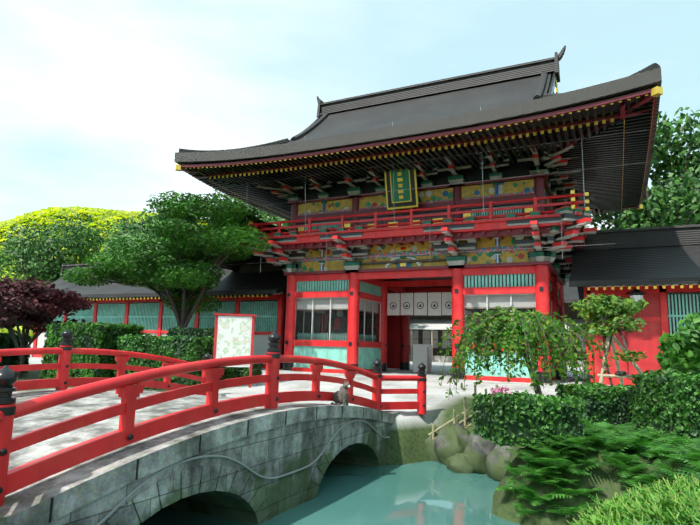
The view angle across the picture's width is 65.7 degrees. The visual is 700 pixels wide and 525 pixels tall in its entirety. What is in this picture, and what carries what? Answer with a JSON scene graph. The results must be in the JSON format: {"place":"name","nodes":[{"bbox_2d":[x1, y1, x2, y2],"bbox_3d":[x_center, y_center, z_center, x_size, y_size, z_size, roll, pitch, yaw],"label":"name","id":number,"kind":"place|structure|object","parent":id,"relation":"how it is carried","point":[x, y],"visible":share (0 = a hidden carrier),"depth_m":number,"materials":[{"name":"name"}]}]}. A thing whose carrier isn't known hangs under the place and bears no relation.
{"place":"outdoors","nodes":[
{"label":"outdoors","id":0,"kind":"place"},
{"bbox_2d":[0,206,206,342],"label":"hill","id":1,"kind":"structure","parent":0,"point":[49,215],"depth_m":189.60,"materials":[{"name":"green plant"}]},
{"bbox_2d":[140,461,520,524],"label":"pond water","id":2,"kind":"structure","parent":0,"point":[429,493],"depth_m":8.58,"materials":[{"name":"teal liquid"}]},
{"bbox_2d":[445,453,474,473],"bbox_3d":[2.297,4.148,10.948,0.670,0.596,0.585,2,-9,-5],"label":"rock","id":3,"kind":"object","parent":2,"relation":"in","point":[457,463],"visible":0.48,"depth_m":10.74,"materials":[{"name":"green stone"}]},
{"bbox_2d":[0,0,699,229],"label":"sky","id":4,"kind":"structure","parent":0,"point":[99,98],"materials":[{"name":"blue"}]},
{"bbox_2d":[14,343,690,524],"bbox_3d":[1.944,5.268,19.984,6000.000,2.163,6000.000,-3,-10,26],"label":"ground","id":5,"kind":"structure","parent":0,"point":[410,430],"depth_m":11.90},
{"bbox_2d":[0,333,31,373],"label":"shrub","id":6,"kind":"object","parent":5,"relation":"on","point":[6,341],"visible":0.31,"depth_m":20.56,"materials":[{"name":"green plant"}]},
{"bbox_2d":[0,277,94,377],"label":"red maple tree","id":7,"kind":"object","parent":5,"relation":"on","point":[15,297],"depth_m":19.56,"materials":[{"name":"red plant"}]},
{"bbox_2d":[0,211,105,288],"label":"tree","id":8,"kind":"object","parent":5,"relation":"on","point":[52,267],"depth_m":54.94,"materials":[{"name":"green plant"}]},
{"bbox_2d":[39,321,144,378],"bbox_3d":[-8.626,3.034,18.130,3.160,2.102,1.761,-4,-10,32],"label":"shrub","id":9,"kind":"object","parent":5,"relation":"on","point":[96,335],"visible":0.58,"depth_m":17.25,"materials":[{"name":"green plant"}]},
{"bbox_2d":[97,213,157,257],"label":"tree","id":10,"kind":"object","parent":5,"relation":"on","point":[112,226],"depth_m":57.16,"materials":[{"name":"green plant"}]},
{"bbox_2d":[92,196,201,262],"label":"tree","id":11,"kind":"object","parent":5,"relation":"on","point":[132,228],"depth_m":46.95,"materials":[{"name":"green plant"}]},
{"bbox_2d":[114,332,213,389],"bbox_3d":[-5.761,3.120,17.150,2.962,1.750,1.564,-1,-9,18],"label":"shrub","id":12,"kind":"object","parent":5,"relation":"on","point":[188,348],"visible":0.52,"depth_m":16.54,"materials":[{"name":"green plant"}]},
{"bbox_2d":[60,190,271,328],"bbox_3d":[-7.015,0.872,22.392,8.847,7.381,6.935,-3,-10,26],"label":"maple tree","id":13,"kind":"object","parent":5,"relation":"on","point":[166,272],"depth_m":21.48,"materials":[{"name":"green plant"}]},
{"bbox_2d":[166,327,214,337],"bbox_3d":[-5.433,3.336,20.111,2.566,1.896,1.556,-2,-10,21],"label":"shrub","id":14,"kind":"object","parent":5,"relation":"on","point":[194,332],"visible":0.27,"depth_m":19.65,"materials":[{"name":"green plant"}]},
{"bbox_2d":[0,388,399,524],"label":"stone bridge","id":15,"kind":"structure","parent":5,"relation":"on","point":[258,465],"depth_m":7.04,"materials":[{"name":"grey stone"}]},
{"bbox_2d":[0,328,426,505],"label":"bridge railings","id":16,"kind":"object","parent":15,"relation":"on","point":[128,388],"visible":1,"depth_m":6.97,"materials":[{"name":"red paint"}]},
{"bbox_2d":[331,380,349,405],"bbox_3d":[-0.176,2.359,9.844,0.382,0.466,0.285,-6,-12,41],"label":"cat","id":17,"kind":"object","parent":15,"relation":"on","point":[341,396],"visible":1,"depth_m":9.79},
{"bbox_2d":[213,313,256,387],"bbox_3d":[-3.601,2.726,16.719,1.300,2.275,0.140,3,-9,-12],"label":"sign board","id":18,"kind":"object","parent":5,"relation":"on","point":[233,335],"visible":0.75,"depth_m":16.75,"materials":[{"name":"white"}]},
{"bbox_2d":[219,363,262,379],"bbox_3d":[-3.996,3.654,18.449,1.850,0.919,1.153,-1,-9,14],"label":"shrub","id":19,"kind":"object","parent":5,"relation":"on","point":[234,372],"visible":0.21,"depth_m":17.96,"materials":[{"name":"green plant"}]},
{"bbox_2d":[193,190,290,236],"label":"tree","id":20,"kind":"object","parent":5,"relation":"on","point":[257,209],"depth_m":46.83,"materials":[{"name":"green plant"}]},
{"bbox_2d":[256,210,290,230],"bbox_3d":[-3.564,0.667,42.901,13.920,14.132,13.018,-3,-10,26],"label":"tree","id":21,"kind":"object","parent":5,"relation":"on","point":[268,218],"depth_m":39.25,"materials":[{"name":"green plant"}]},
{"bbox_2d":[32,210,699,385],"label":"corridors","id":22,"kind":"object","parent":5,"relation":"on","point":[660,266],"visible":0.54,"depth_m":19.97,"materials":[{"name":"red wood"}]},
{"bbox_2d":[626,288,646,305],"bbox_3d":[9.346,0.965,17.686,0.620,0.990,0.537,-3,-10,26],"label":"hanging lantern","id":23,"kind":"object","parent":22,"relation":"hanging from","point":[635,294],"visible":0.5,"depth_m":17.52,"materials":[{"name":"grey metal"}]},
{"bbox_2d":[241,140,596,383],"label":"temple gate","id":24,"kind":"structure","parent":5,"relation":"on","point":[367,305],"depth_m":20.66,"materials":[{"name":"red wood"}]},
{"bbox_2d":[174,45,661,201],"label":"gate roof","id":25,"kind":"structure","parent":24,"relation":"on","point":[511,92],"depth_m":21.49,"materials":[{"name":"grey tile"}]},
{"bbox_2d":[175,86,662,220],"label":"roof eaves","id":26,"kind":"object","parent":25,"relation":"attached to","point":[613,187],"visible":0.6,"depth_m":18.86,"materials":[{"name":"brown wood"}]},
{"bbox_2d":[214,107,646,270],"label":"bird wires","id":27,"kind":"object","parent":24,"relation":"attached to","point":[440,185],"visible":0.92,"depth_m":18.61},
{"bbox_2d":[412,344,431,372],"bbox_3d":[3.180,4.211,23.808,0.870,1.255,0.606,1,-9,1],"label":"sign panel","id":28,"kind":"object","parent":5,"relation":"on","point":[422,353],"visible":0.83,"depth_m":23.76,"materials":[{"name":"white"}]},
{"bbox_2d":[425,432,438,460],"bbox_3d":[1.884,4.163,12.067,0.623,0.769,0.548,-3,-10,26],"label":"rock","id":29,"kind":"object","parent":5,"relation":"on","point":[430,442],"visible":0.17,"depth_m":11.87,"materials":[{"name":"green stone"}]},
{"bbox_2d":[434,422,469,464],"bbox_3d":[2.259,4.021,11.637,0.870,1.106,0.803,-3,-10,26],"label":"rock","id":30,"kind":"object","parent":5,"relation":"on","point":[452,439],"visible":0.52,"depth_m":11.49,"materials":[{"name":"green stone"}]},
{"bbox_2d":[428,384,500,440],"bbox_3d":[2.540,3.579,11.971,1.616,1.762,0.056,1,-9,5],"label":"bamboo fence","id":31,"kind":"object","parent":5,"relation":"on","point":[459,415],"visible":0.44,"depth_m":11.99,"materials":[{"name":"beige wood"}]},
{"bbox_2d":[463,432,495,473],"bbox_3d":[2.659,3.996,11.028,0.756,1.066,0.760,4,-9,-13],"label":"rock","id":32,"kind":"object","parent":5,"relation":"on","point":[478,450],"visible":0.38,"depth_m":10.76,"materials":[{"name":"stone"}]},
{"bbox_2d":[410,280,586,366],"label":"hall","id":33,"kind":"structure","parent":5,"relation":"on","point":[427,329],"depth_m":46.40,"materials":[{"name":"white wood"}]},
{"bbox_2d":[486,445,512,480],"bbox_3d":[2.985,3.938,10.322,0.774,0.991,0.754,-3,-10,26],"label":"rock","id":34,"kind":"object","parent":5,"relation":"on","point":[498,457],"visible":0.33,"depth_m":10.21,"materials":[{"name":"stone"}]},
{"bbox_2d":[491,386,510,396],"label":"flowers","id":35,"kind":"object","parent":5,"relation":"on","point":[498,390],"visible":0.12,"depth_m":11.39,"materials":[{"name":"pink plant"}]},
{"bbox_2d":[437,305,611,399],"bbox_3d":[3.841,2.207,12.168,3.702,2.468,3.852,-3,-10,26],"label":"weeping tree","id":36,"kind":"object","parent":5,"relation":"on","point":[509,332],"depth_m":11.57,"materials":[{"name":"green plant"}]},
{"bbox_2d":[472,390,585,447],"bbox_3d":[2.850,2.489,8.768,1.468,0.824,1.217,3,-9,-7],"label":"hedge","id":37,"kind":"object","parent":5,"relation":"on","point":[514,419],"visible":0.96,"depth_m":8.29,"materials":[{"name":"green plant"}]},
{"bbox_2d":[555,381,636,429],"bbox_3d":[5.264,2.768,10.562,2.117,0.865,1.324,2,-9,-4],"label":"hedge","id":38,"kind":"object","parent":5,"relation":"on","point":[607,404],"visible":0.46,"depth_m":9.98,"materials":[{"name":"green plant"}]},
{"bbox_2d":[493,418,699,524],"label":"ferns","id":39,"kind":"object","parent":5,"relation":"on","point":[601,437],"visible":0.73,"depth_m":7.74,"materials":[{"name":"green plant"}]},
{"bbox_2d":[568,292,648,386],"bbox_3d":[6.511,2.245,13.653,1.910,3.051,2.281,-3,-10,26],"label":"young maple tree","id":40,"kind":"object","parent":5,"relation":"on","point":[627,307],"depth_m":13.43,"materials":[{"name":"green plant"}]},
{"bbox_2d":[597,335,642,384],"bbox_3d":[7.068,2.607,13.736,1.588,1.922,1.290,-3,-10,26],"label":"tree stake","id":41,"kind":"object","parent":5,"relation":"on","point":[601,375],"visible":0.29,"depth_m":13.57,"materials":[{"name":"brown wood"}]},
{"bbox_2d":[615,371,626,375],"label":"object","id":42,"kind":"object","parent":41,"relation":"on","point":[619,373],"visible":0.94,"depth_m":13.31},
{"bbox_2d":[566,473,699,524],"bbox_3d":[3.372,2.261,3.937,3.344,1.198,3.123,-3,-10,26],"label":"pine bush","id":43,"kind":"object","parent":5,"relation":"on","point":[669,517],"visible":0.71,"depth_m":4.35,"materials":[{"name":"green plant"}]},
{"bbox_2d":[590,107,699,230],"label":"tree","id":44,"kind":"object","parent":5,"relation":"on","point":[663,203],"depth_m":30.00,"materials":[{"name":"green plant"}]},
{"bbox_2d":[629,368,699,441],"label":"hedge","id":45,"kind":"object","parent":5,"relation":"on","point":[667,401],"visible":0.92,"depth_m":8.63,"materials":[{"name":"green plant"}]},
{"bbox_2d":[651,116,699,216],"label":"tree","id":46,"kind":"object","parent":5,"relation":"on","point":[690,136],"depth_m":31.52,"materials":[{"name":"green plant"}]},
{"bbox_2d":[654,312,699,374],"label":"bush","id":47,"kind":"object","parent":5,"relation":"on","point":[676,347],"depth_m":10.72,"materials":[{"name":"green plant"}]}
]}

